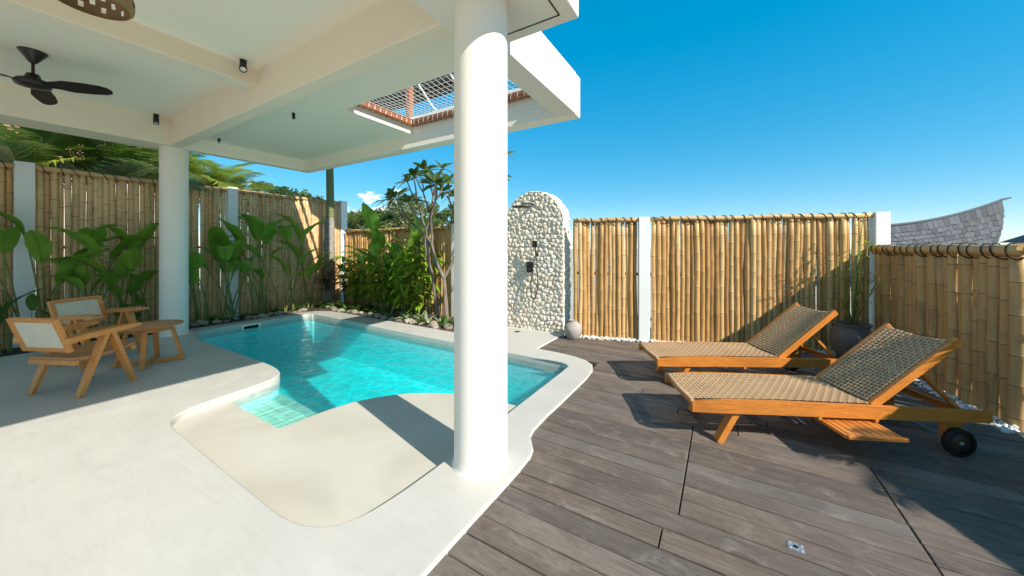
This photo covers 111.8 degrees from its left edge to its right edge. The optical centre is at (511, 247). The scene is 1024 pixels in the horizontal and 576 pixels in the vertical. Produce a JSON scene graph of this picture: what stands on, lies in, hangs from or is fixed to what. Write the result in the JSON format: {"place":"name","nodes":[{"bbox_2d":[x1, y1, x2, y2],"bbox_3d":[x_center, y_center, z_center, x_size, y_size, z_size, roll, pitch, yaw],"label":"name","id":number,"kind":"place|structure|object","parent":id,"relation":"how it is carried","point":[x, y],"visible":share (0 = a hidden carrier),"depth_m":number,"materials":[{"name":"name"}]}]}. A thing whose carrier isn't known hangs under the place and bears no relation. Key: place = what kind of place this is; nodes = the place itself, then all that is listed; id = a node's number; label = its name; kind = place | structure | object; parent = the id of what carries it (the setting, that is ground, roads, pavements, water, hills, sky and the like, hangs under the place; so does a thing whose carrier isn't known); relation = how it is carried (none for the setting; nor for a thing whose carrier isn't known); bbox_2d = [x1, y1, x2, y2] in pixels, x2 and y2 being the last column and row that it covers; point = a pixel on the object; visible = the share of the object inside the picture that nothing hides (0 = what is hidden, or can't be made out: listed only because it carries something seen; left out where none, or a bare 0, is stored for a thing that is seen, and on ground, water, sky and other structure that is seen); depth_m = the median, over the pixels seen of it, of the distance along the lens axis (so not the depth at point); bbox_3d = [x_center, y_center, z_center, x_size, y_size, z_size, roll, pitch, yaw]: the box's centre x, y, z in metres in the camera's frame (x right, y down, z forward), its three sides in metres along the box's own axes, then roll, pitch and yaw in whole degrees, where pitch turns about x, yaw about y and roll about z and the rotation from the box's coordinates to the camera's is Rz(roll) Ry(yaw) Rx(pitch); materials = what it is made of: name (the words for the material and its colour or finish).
{"place":"outdoors","nodes":[
{"label":"outdoors","id":0,"kind":"place"},
{"bbox_2d":[2,124,154,298],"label":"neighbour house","id":1,"kind":"structure","parent":0,"point":[86,201],"depth_m":10.35,"materials":[{"name":"white paint"}]},
{"bbox_2d":[0,302,453,356],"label":"planting bed","id":2,"kind":"object","parent":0,"point":[310,308],"visible":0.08,"depth_m":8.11,"materials":[{"name":"grey gravel"}]},
{"bbox_2d":[0,288,44,353],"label":"heliconia plant","id":3,"kind":"object","parent":2,"relation":"on","point":[5,307],"visible":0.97,"depth_m":4.95,"materials":[{"name":"green plant"}]},
{"bbox_2d":[25,294,90,344],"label":"heliconia plant","id":4,"kind":"object","parent":2,"relation":"on","point":[32,301],"visible":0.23,"depth_m":5.11,"materials":[{"name":"green plant"}]},
{"bbox_2d":[0,211,134,351],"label":"heliconia plant","id":5,"kind":"object","parent":2,"relation":"on","point":[38,245],"visible":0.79,"depth_m":5.08,"materials":[{"name":"green plant"}]},
{"bbox_2d":[40,298,147,335],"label":"heliconia plant","id":6,"kind":"object","parent":2,"relation":"on","point":[123,305],"visible":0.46,"depth_m":5.79,"materials":[{"name":"green plant"}]},
{"bbox_2d":[40,224,158,339],"bbox_3d":[-6.602,0.581,5.644,1.150,1.942,0.862,0,0,-23],"label":"heliconia plant","id":7,"kind":"object","parent":2,"relation":"on","point":[78,278],"visible":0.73,"depth_m":5.62,"materials":[{"name":"green plant"}]},
{"bbox_2d":[47,222,158,334],"bbox_3d":[-6.622,0.545,5.556,0.784,2.016,1.354,0,0,16],"label":"heliconia plant","id":8,"kind":"object","parent":2,"relation":"on","point":[130,258],"visible":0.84,"depth_m":5.85,"materials":[{"name":"green plant"}]},
{"bbox_2d":[104,248,158,321],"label":"heliconia plant","id":9,"kind":"object","parent":2,"relation":"on","point":[148,276],"visible":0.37,"depth_m":6.20,"materials":[{"name":"green plant"}]},
{"bbox_2d":[189,322,199,326],"bbox_3d":[-6.171,1.516,6.739,0.197,0.122,0.143,0,0,19],"label":"bed rock","id":10,"kind":"object","parent":2,"relation":"on","point":[194,324],"visible":0.82,"depth_m":6.69,"materials":[{"name":"grey stone"}]},
{"bbox_2d":[196,319,207,324],"bbox_3d":[-6.211,1.514,6.938,0.202,0.150,0.182,0,0,-45],"label":"bed rock","id":11,"kind":"object","parent":2,"relation":"on","point":[201,322],"visible":0.65,"depth_m":6.89,"materials":[{"name":"grey stone"}]},
{"bbox_2d":[189,234,233,321],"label":"heliconia plant","id":12,"kind":"object","parent":2,"relation":"on","point":[196,260],"visible":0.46,"depth_m":6.87,"materials":[{"name":"green plant"}]},
{"bbox_2d":[202,314,223,322],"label":"ground fern","id":13,"kind":"object","parent":2,"relation":"on","point":[212,318],"visible":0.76,"depth_m":7.17,"materials":[{"name":"green plant"}]},
{"bbox_2d":[212,319,222,323],"bbox_3d":[-5.981,1.519,7.038,0.176,0.131,0.177,0,0,-45],"label":"bed rock","id":14,"kind":"object","parent":2,"relation":"on","point":[216,321],"visible":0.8,"depth_m":6.99,"materials":[{"name":"grey stone"}]},
{"bbox_2d":[236,312,256,317],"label":"ground fern","id":15,"kind":"object","parent":2,"relation":"on","point":[246,314],"visible":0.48,"depth_m":7.61,"materials":[{"name":"green plant"}]},
{"bbox_2d":[206,212,288,315],"bbox_3d":[-5.603,0.411,7.408,0.841,2.282,1.504,0,0,31],"label":"heliconia plant","id":16,"kind":"object","parent":2,"relation":"on","point":[258,229],"visible":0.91,"depth_m":7.60,"materials":[{"name":"green plant"}]},
{"bbox_2d":[202,216,300,319],"bbox_3d":[-5.654,0.412,7.287,1.185,2.281,1.906,0,0,14],"label":"heliconia plant","id":17,"kind":"object","parent":2,"relation":"on","point":[225,248],"visible":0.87,"depth_m":7.20,"materials":[{"name":"green plant"}]},
{"bbox_2d":[258,313,268,317],"bbox_3d":[-5.471,1.514,7.615,0.173,0.142,0.191,0,0,42],"label":"bed rock","id":18,"kind":"object","parent":2,"relation":"on","point":[262,315],"visible":0.76,"depth_m":7.56,"materials":[{"name":"grey stone"}]},
{"bbox_2d":[265,305,280,313],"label":"ground fern","id":19,"kind":"object","parent":2,"relation":"on","point":[275,309],"visible":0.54,"depth_m":8.16,"materials":[{"name":"green plant"}]},
{"bbox_2d":[273,311,284,314],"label":"bed rock","id":20,"kind":"object","parent":2,"relation":"on","point":[279,313],"visible":0.75,"depth_m":7.87,"materials":[{"name":"grey stone"}]},
{"bbox_2d":[232,221,329,311],"bbox_3d":[-5.333,0.459,8.129,1.952,2.186,0.629,0,0,-38],"label":"heliconia plant","id":21,"kind":"object","parent":2,"relation":"on","point":[287,234],"visible":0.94,"depth_m":8.31,"materials":[{"name":"green plant"}]},
{"bbox_2d":[288,302,308,310],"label":"ground fern","id":22,"kind":"object","parent":2,"relation":"on","point":[298,307],"visible":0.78,"depth_m":8.52,"materials":[{"name":"green plant"}]},
{"bbox_2d":[274,213,350,307],"bbox_3d":[-4.946,0.369,8.679,1.643,2.367,0.706,0,0,-23],"label":"heliconia plant","id":23,"kind":"object","parent":2,"relation":"on","point":[295,250],"visible":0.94,"depth_m":8.65,"materials":[{"name":"green plant"}]},
{"bbox_2d":[311,300,331,307],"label":"ground fern","id":24,"kind":"object","parent":2,"relation":"on","point":[321,304],"visible":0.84,"depth_m":8.90,"materials":[{"name":"green plant"}]},
{"bbox_2d":[312,268,343,305],"bbox_3d":[-4.746,1.030,8.872,0.704,1.044,0.691,0,0,31],"label":"cordyline","id":25,"kind":"object","parent":2,"relation":"on","point":[326,281],"visible":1,"depth_m":8.86,"materials":[{"name":"green plant"}]},
{"bbox_2d":[322,300,346,309],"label":"ground fern","id":26,"kind":"object","parent":2,"relation":"on","point":[332,305],"visible":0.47,"depth_m":8.76,"materials":[{"name":"green plant"}]},
{"bbox_2d":[328,263,356,304],"bbox_3d":[-4.329,0.965,8.937,0.734,1.172,0.626,0,0,-34],"label":"cordyline","id":27,"kind":"object","parent":2,"relation":"on","point":[344,287],"visible":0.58,"depth_m":8.90,"materials":[{"name":"green plant"}]},
{"bbox_2d":[335,300,358,309],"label":"ground fern","id":28,"kind":"object","parent":2,"relation":"on","point":[344,306],"visible":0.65,"depth_m":8.51,"materials":[{"name":"green plant"}]},
{"bbox_2d":[344,304,364,311],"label":"ground fern","id":29,"kind":"object","parent":2,"relation":"on","point":[357,308],"visible":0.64,"depth_m":8.26,"materials":[{"name":"green plant"}]},
{"bbox_2d":[350,309,358,313],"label":"bed rock","id":30,"kind":"object","parent":2,"relation":"on","point":[355,311],"visible":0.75,"depth_m":7.99,"materials":[{"name":"beige stone"}]},
{"bbox_2d":[335,249,379,307],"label":"ginger plant","id":31,"kind":"object","parent":2,"relation":"on","point":[352,279],"visible":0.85,"depth_m":8.74,"materials":[{"name":"green plant"}]},
{"bbox_2d":[340,203,393,310],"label":"heliconia plant","id":32,"kind":"object","parent":2,"relation":"on","point":[371,217],"visible":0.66,"depth_m":7.96,"materials":[{"name":"green plant"}]},
{"bbox_2d":[364,307,379,312],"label":"ground fern","id":33,"kind":"object","parent":2,"relation":"on","point":[372,310],"visible":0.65,"depth_m":8.10,"materials":[{"name":"green plant"}]},
{"bbox_2d":[374,313,382,317],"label":"bed rock","id":34,"kind":"object","parent":2,"relation":"on","point":[377,315],"visible":0.68,"depth_m":7.58,"materials":[{"name":"grey stone"}]},
{"bbox_2d":[359,226,407,313],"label":"ginger plant","id":35,"kind":"object","parent":2,"relation":"on","point":[385,298],"visible":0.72,"depth_m":8.02,"materials":[{"name":"green plant"}]},
{"bbox_2d":[381,314,388,319],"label":"bed rock","id":36,"kind":"object","parent":2,"relation":"on","point":[383,317],"visible":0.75,"depth_m":7.40,"materials":[{"name":"grey stone"}]},
{"bbox_2d":[379,306,398,317],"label":"spider lily","id":37,"kind":"object","parent":2,"relation":"on","point":[389,314],"visible":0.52,"depth_m":7.65,"materials":[{"name":"green plant"}]},
{"bbox_2d":[361,215,429,312],"bbox_3d":[-2.600,0.429,7.884,1.928,2.249,0.837,0,0,44],"label":"heliconia plant","id":38,"kind":"object","parent":2,"relation":"on","point":[417,235],"visible":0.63,"depth_m":7.71,"materials":[{"name":"green plant"}]},
{"bbox_2d":[395,316,404,321],"bbox_3d":[-2.348,1.514,7.268,0.186,0.153,0.206,0,0,11],"label":"bed rock","id":39,"kind":"object","parent":2,"relation":"on","point":[397,319],"visible":0.66,"depth_m":7.19,"materials":[{"name":"beige stone"}]},
{"bbox_2d":[391,307,410,316],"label":"spider lily","id":40,"kind":"object","parent":2,"relation":"on","point":[402,311],"visible":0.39,"depth_m":7.58,"materials":[{"name":"green plant"}]},
{"bbox_2d":[394,312,419,322],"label":"spider lily","id":41,"kind":"object","parent":2,"relation":"on","point":[409,315],"visible":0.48,"depth_m":7.25,"materials":[{"name":"green plant"}]},
{"bbox_2d":[387,234,447,316],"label":"ginger plant","id":42,"kind":"object","parent":2,"relation":"on","point":[419,303],"visible":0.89,"depth_m":7.49,"materials":[{"name":"green plant"}]},
{"bbox_2d":[410,310,425,323],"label":"spider lily","id":43,"kind":"object","parent":2,"relation":"on","point":[416,318],"visible":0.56,"depth_m":7.20,"materials":[{"name":"green plant"}]},
{"bbox_2d":[413,311,433,325],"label":"spider lily","id":44,"kind":"object","parent":2,"relation":"on","point":[426,320],"visible":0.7,"depth_m":6.95,"materials":[{"name":"green plant"}]},
{"bbox_2d":[426,321,438,325],"bbox_3d":[-1.555,1.511,6.820,0.214,0.148,0.178,0,0,-38],"label":"bed rock","id":45,"kind":"object","parent":2,"relation":"on","point":[430,323],"visible":0.52,"depth_m":6.79,"materials":[{"name":"beige stone"}]},
{"bbox_2d":[430,323,438,328],"bbox_3d":[-1.466,1.516,6.585,0.173,0.148,0.239,0,0,-28],"label":"bed rock","id":46,"kind":"object","parent":2,"relation":"on","point":[434,326],"visible":0.68,"depth_m":6.52,"materials":[{"name":"beige stone"}]},
{"bbox_2d":[428,316,451,325],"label":"spider lily","id":47,"kind":"object","parent":2,"relation":"on","point":[440,320],"visible":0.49,"depth_m":6.90,"materials":[{"name":"green plant"}]},
{"bbox_2d":[374,151,515,319],"bbox_3d":[-1.358,-0.176,7.028,2.824,3.497,1.857,0,0,-4],"label":"frangipani tree","id":48,"kind":"object","parent":2,"relation":"on","point":[436,179],"visible":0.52,"depth_m":6.90,"materials":[{"name":"green plant"}]},
{"bbox_2d":[439,315,453,326],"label":"ground fern","id":49,"kind":"object","parent":2,"relation":"on","point":[445,321],"visible":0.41,"depth_m":6.74,"materials":[{"name":"green plant"}]},
{"bbox_2d":[443,323,452,329],"bbox_3d":[-1.204,1.514,6.562,0.188,0.155,0.208,0,0,-35],"label":"bed rock","id":50,"kind":"object","parent":2,"relation":"on","point":[446,326],"visible":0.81,"depth_m":6.51,"materials":[{"name":"beige stone"}]},
{"bbox_2d":[0,311,592,575],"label":"terrace","id":51,"kind":"structure","parent":0,"point":[112,472],"depth_m":2.19,"materials":[{"name":"white concrete"}]},
{"bbox_2d":[6,317,141,397],"bbox_3d":[-4.582,1.092,3.652,0.655,0.828,0.673,0,0,6],"label":"lounge chair","id":52,"kind":"object","parent":51,"relation":"on","point":[70,352],"visible":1,"depth_m":3.50,"materials":[{"name":"brown wood"}]},
{"bbox_2d":[46,295,148,366],"bbox_3d":[-5.563,1.092,4.666,0.672,0.828,0.655,0,0,1],"label":"lounge chair","id":53,"kind":"object","parent":51,"relation":"on","point":[126,313],"visible":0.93,"depth_m":4.71,"materials":[{"name":"brown wood"}]},
{"bbox_2d":[112,319,184,370],"bbox_3d":[-4.681,1.244,4.485,0.640,0.503,0.640,0,0,11],"label":"side table","id":54,"kind":"object","parent":51,"relation":"on","point":[153,327],"visible":0.81,"depth_m":4.42,"materials":[{"name":"brown wood"}]},
{"bbox_2d":[0,0,579,480],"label":"pool villa","id":55,"kind":"object","parent":51,"relation":"on","point":[322,70],"visible":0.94,"depth_m":3.53,"materials":[{"name":"paint"}]},
{"bbox_2d":[0,46,112,104],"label":"ceiling fan","id":56,"kind":"object","parent":55,"relation":"hanging from","point":[39,87],"visible":1,"depth_m":3.80},
{"bbox_2d":[58,0,134,20],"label":"pendant lamp","id":57,"kind":"object","parent":55,"relation":"hanging from","point":[127,7],"visible":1,"depth_m":2.11,"materials":[{"name":"brown wicker"}]},
{"bbox_2d":[153,113,158,124],"bbox_3d":[-5.680,-2.047,5.534,0.100,0.166,0.072,0,0,44],"label":"spot lamp","id":58,"kind":"object","parent":55,"relation":"attached to","point":[155,119],"visible":1,"depth_m":5.51,"materials":[{"name":"black metal"}]},
{"bbox_2d":[239,59,246,72],"bbox_3d":[-3.040,-2.051,3.920,0.072,0.158,0.132,0,0,-38],"label":"spot lamp","id":59,"kind":"object","parent":55,"relation":"attached to","point":[243,65],"visible":1,"depth_m":3.91,"materials":[{"name":"black metal"}]},
{"bbox_2d":[370,72,453,117],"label":"net","id":60,"kind":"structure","parent":55,"relation":"attached to","point":[441,81],"depth_m":7.76,"materials":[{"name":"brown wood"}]},
{"bbox_2d":[357,73,530,126],"bbox_3d":[-0.874,-2.090,4.699,2.649,0.138,1.222,0,0,31],"label":"rope net","id":61,"kind":"object","parent":55,"relation":"attached to","point":[517,95],"visible":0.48,"depth_m":5.21,"materials":[{"name":"white fabric"}]},
{"bbox_2d":[203,321,562,412],"bbox_3d":[-2.764,1.915,4.821,6.421,0.770,3.410,0,0,31],"label":"pool basin","id":62,"kind":"object","parent":51,"relation":"in","point":[305,394],"visible":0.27,"depth_m":6.16,"materials":[{"name":"liquid"}]},
{"bbox_2d":[240,322,260,330],"bbox_3d":[-5.201,1.583,6.907,0.045,0.115,0.340,0,0,31],"label":"pool skimmer","id":63,"kind":"object","parent":62,"relation":"attached to","point":[242,327],"visible":0.84,"depth_m":6.89,"materials":[{"name":"white plastic"}]},
{"bbox_2d":[246,393,317,427],"bbox_3d":[-2.401,2.163,3.567,1.190,0.874,0.600,0,0,31],"label":"pool step","id":64,"kind":"object","parent":62,"relation":"in","point":[283,408],"visible":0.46,"depth_m":3.65,"materials":[{"name":"tile"}]},
{"bbox_2d":[173,393,516,526],"bbox_3d":[-1.550,2.135,3.240,2.705,1.130,2.007,0,0,31],"label":"pool ledge","id":65,"kind":"object","parent":62,"relation":"attached to","point":[345,463],"visible":0.38,"depth_m":2.68,"materials":[{"name":"beige concrete"}]},
{"bbox_2d":[198,317,563,424],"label":"pool water","id":66,"kind":"structure","parent":62,"relation":"in","point":[354,343],"depth_m":5.75,"materials":[{"name":"teal liquid"}]},
{"bbox_2d":[507,191,570,335],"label":"shower wall","id":67,"kind":"structure","parent":51,"relation":"on","point":[544,221],"depth_m":6.28,"materials":[{"name":"stone"}]},
{"bbox_2d":[513,203,538,298],"bbox_3d":[0.228,0.064,6.127,0.333,1.730,0.518,0,0,31],"label":"shower set","id":68,"kind":"object","parent":67,"relation":"attached to","point":[529,266],"visible":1,"depth_m":6.20,"materials":[{"name":"black metal"}]},
{"bbox_2d":[12,249,1023,436],"bbox_3d":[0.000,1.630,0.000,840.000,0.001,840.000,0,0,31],"label":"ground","id":69,"kind":"structure","parent":0,"point":[572,286],"depth_m":15.06,"materials":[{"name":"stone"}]},
{"bbox_2d":[0,123,91,338],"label":"palm tree","id":70,"kind":"object","parent":69,"relation":"on","point":[23,145],"visible":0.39,"depth_m":6.03,"materials":[{"name":"green plant"}]},
{"bbox_2d":[0,125,221,196],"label":"palm tree","id":71,"kind":"object","parent":69,"relation":"on","point":[130,163],"visible":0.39,"depth_m":6.98,"materials":[{"name":"green plant"}]},
{"bbox_2d":[37,135,248,210],"bbox_3d":[-8.370,-0.635,8.421,3.614,4.542,4.426,0,0,-27],"label":"palm tree","id":72,"kind":"object","parent":69,"relation":"on","point":[119,148],"visible":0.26,"depth_m":7.54,"materials":[{"name":"green plant"}]},
{"bbox_2d":[0,160,346,348],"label":"bamboo fence","id":73,"kind":"object","parent":69,"relation":"on","point":[30,206],"visible":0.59,"depth_m":6.54,"materials":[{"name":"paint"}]},
{"bbox_2d":[142,148,293,310],"bbox_3d":[-7.835,-0.466,9.082,3.123,4.203,3.578,0,0,11],"label":"palm tree","id":74,"kind":"object","parent":69,"relation":"on","point":[227,174],"visible":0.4,"depth_m":8.73,"materials":[{"name":"green plant"}]},
{"bbox_2d":[220,180,272,226],"bbox_3d":[-15.485,-1.367,20.688,2.900,6.008,3.083,0,0,-9],"label":"garden tree","id":75,"kind":"object","parent":69,"relation":"on","point":[256,182],"visible":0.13,"depth_m":20.39,"materials":[{"name":"green plant"}]},
{"bbox_2d":[267,186,300,225],"bbox_3d":[-15.400,-1.228,23.060,2.322,5.731,2.598,0,0,14],"label":"garden tree","id":76,"kind":"object","parent":69,"relation":"on","point":[294,193],"visible":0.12,"depth_m":22.89,"materials":[{"name":"green plant"}]},
{"bbox_2d":[296,189,323,199],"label":"garden tree","id":77,"kind":"object","parent":69,"relation":"on","point":[303,194],"visible":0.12,"depth_m":24.95,"materials":[{"name":"green plant"}]},
{"bbox_2d":[321,168,336,305],"bbox_3d":[-4.997,-1.820,9.352,3.577,6.904,3.355,0,0,-16],"label":"palm tree","id":78,"kind":"object","parent":69,"relation":"on","point":[328,236],"depth_m":9.18,"materials":[{"name":"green plant"}]},
{"bbox_2d":[347,208,364,228],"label":"garden tree","id":79,"kind":"object","parent":69,"relation":"on","point":[356,223],"visible":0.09,"depth_m":29.10,"materials":[{"name":"green plant"}]},
{"bbox_2d":[347,205,393,229],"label":"garden tree","id":80,"kind":"object","parent":69,"relation":"on","point":[352,219],"visible":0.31,"depth_m":26.95,"materials":[{"name":"green plant"}]},
{"bbox_2d":[379,208,418,239],"bbox_3d":[-9.082,-0.836,27.024,4.199,4.951,4.351,0,0,31],"label":"garden tree","id":81,"kind":"object","parent":69,"relation":"on","point":[387,216],"visible":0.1,"depth_m":25.82,"materials":[{"name":"green plant"}]},
{"bbox_2d":[345,224,453,316],"bbox_3d":[-2.412,0.555,8.512,5.473,2.170,0.190,0,0,32],"label":"bamboo fence","id":82,"kind":"object","parent":69,"relation":"on","point":[443,240],"visible":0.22,"depth_m":8.21,"materials":[{"name":"paint"}]},
{"bbox_2d":[382,193,439,237],"bbox_3d":[-7.197,-1.155,24.991,4.003,5.586,4.373,0,0,-10],"label":"garden tree","id":83,"kind":"object","parent":69,"relation":"on","point":[400,220],"visible":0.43,"depth_m":24.21,"materials":[{"name":"green plant"}]},
{"bbox_2d":[408,201,453,226],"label":"garden tree","id":84,"kind":"object","parent":69,"relation":"on","point":[440,218],"visible":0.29,"depth_m":23.54,"materials":[{"name":"green plant"}]},
{"bbox_2d":[189,0,1023,248],"label":"sky","id":85,"kind":"structure","parent":0,"point":[911,110],"materials":[{"name":"blue"}]},
{"bbox_2d":[427,336,1023,575],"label":"deck","id":86,"kind":"structure","parent":0,"point":[632,467],"depth_m":2.12,"materials":[{"name":"brown wood"}]},
{"bbox_2d":[564,319,581,339],"bbox_3d":[1.017,1.361,5.772,0.300,0.315,0.300,0,0,31],"label":"clay jar","id":87,"kind":"object","parent":86,"relation":"on","point":[572,329],"visible":1,"depth_m":5.67,"materials":[{"name":"white ceramic"}]},
{"bbox_2d":[573,212,890,358],"bbox_3d":[3.162,0.569,5.441,4.362,2.141,0.190,0,0,15],"label":"bamboo fence","id":88,"kind":"object","parent":86,"relation":"on","point":[750,276],"visible":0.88,"depth_m":5.39,"materials":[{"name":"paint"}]},
{"bbox_2d":[638,302,856,376],"bbox_3d":[2.604,1.098,3.991,2.074,0.860,0.649,0,0,2],"label":"sun lounger","id":89,"kind":"object","parent":86,"relation":"on","point":[686,356],"visible":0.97,"depth_m":3.84,"materials":[{"name":"brown wood"}]},
{"bbox_2d":[787,540,804,553],"bbox_3d":[1.434,1.514,1.753,0.068,0.007,0.054,0,0,34],"label":"metal plate","id":90,"kind":"object","parent":86,"relation":"on","point":[795,547],"visible":1,"depth_m":1.75,"materials":[{"name":"silver metal"}]},
{"bbox_2d":[665,323,992,456],"bbox_3d":[2.445,1.098,2.791,2.074,0.860,0.858,0,0,5],"label":"sun lounger","id":91,"kind":"object","parent":86,"relation":"on","point":[843,418],"visible":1,"depth_m":2.68,"materials":[{"name":"brown wood"}]},
{"bbox_2d":[829,320,876,361],"bbox_3d":[4.617,1.272,4.706,0.470,0.492,0.470,0,0,31],"label":"plant pot","id":92,"kind":"object","parent":86,"relation":"on","point":[845,336],"visible":0.66,"depth_m":4.62,"materials":[{"name":"ceramic"}]},
{"bbox_2d":[818,214,893,324],"bbox_3d":[4.623,0.321,4.698,0.793,1.526,0.563,0,0,23],"label":"pot bamboo","id":93,"kind":"object","parent":92,"relation":"on","point":[852,320],"visible":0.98,"depth_m":4.69,"materials":[{"name":"green plant"}]},
{"bbox_2d":[869,243,1023,435],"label":"bamboo fence","id":94,"kind":"object","parent":86,"relation":"on","point":[970,297],"visible":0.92,"depth_m":3.36,"materials":[{"name":"beige wood"}]},
{"bbox_2d":[579,335,1023,435],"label":"white gravel","id":95,"kind":"structure","parent":0,"point":[1003,426],"depth_m":3.60,"materials":[{"name":"white gravel"}]},
{"bbox_2d":[850,197,1011,280],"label":"shingle roof","id":96,"kind":"structure","parent":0,"point":[980,225],"depth_m":13.85,"materials":[{"name":"grey wood"}]},
{"bbox_2d":[999,235,1023,243],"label":"dark roof","id":97,"kind":"structure","parent":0,"point":[1019,240],"depth_m":17.06,"materials":[{"name":"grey wood"}]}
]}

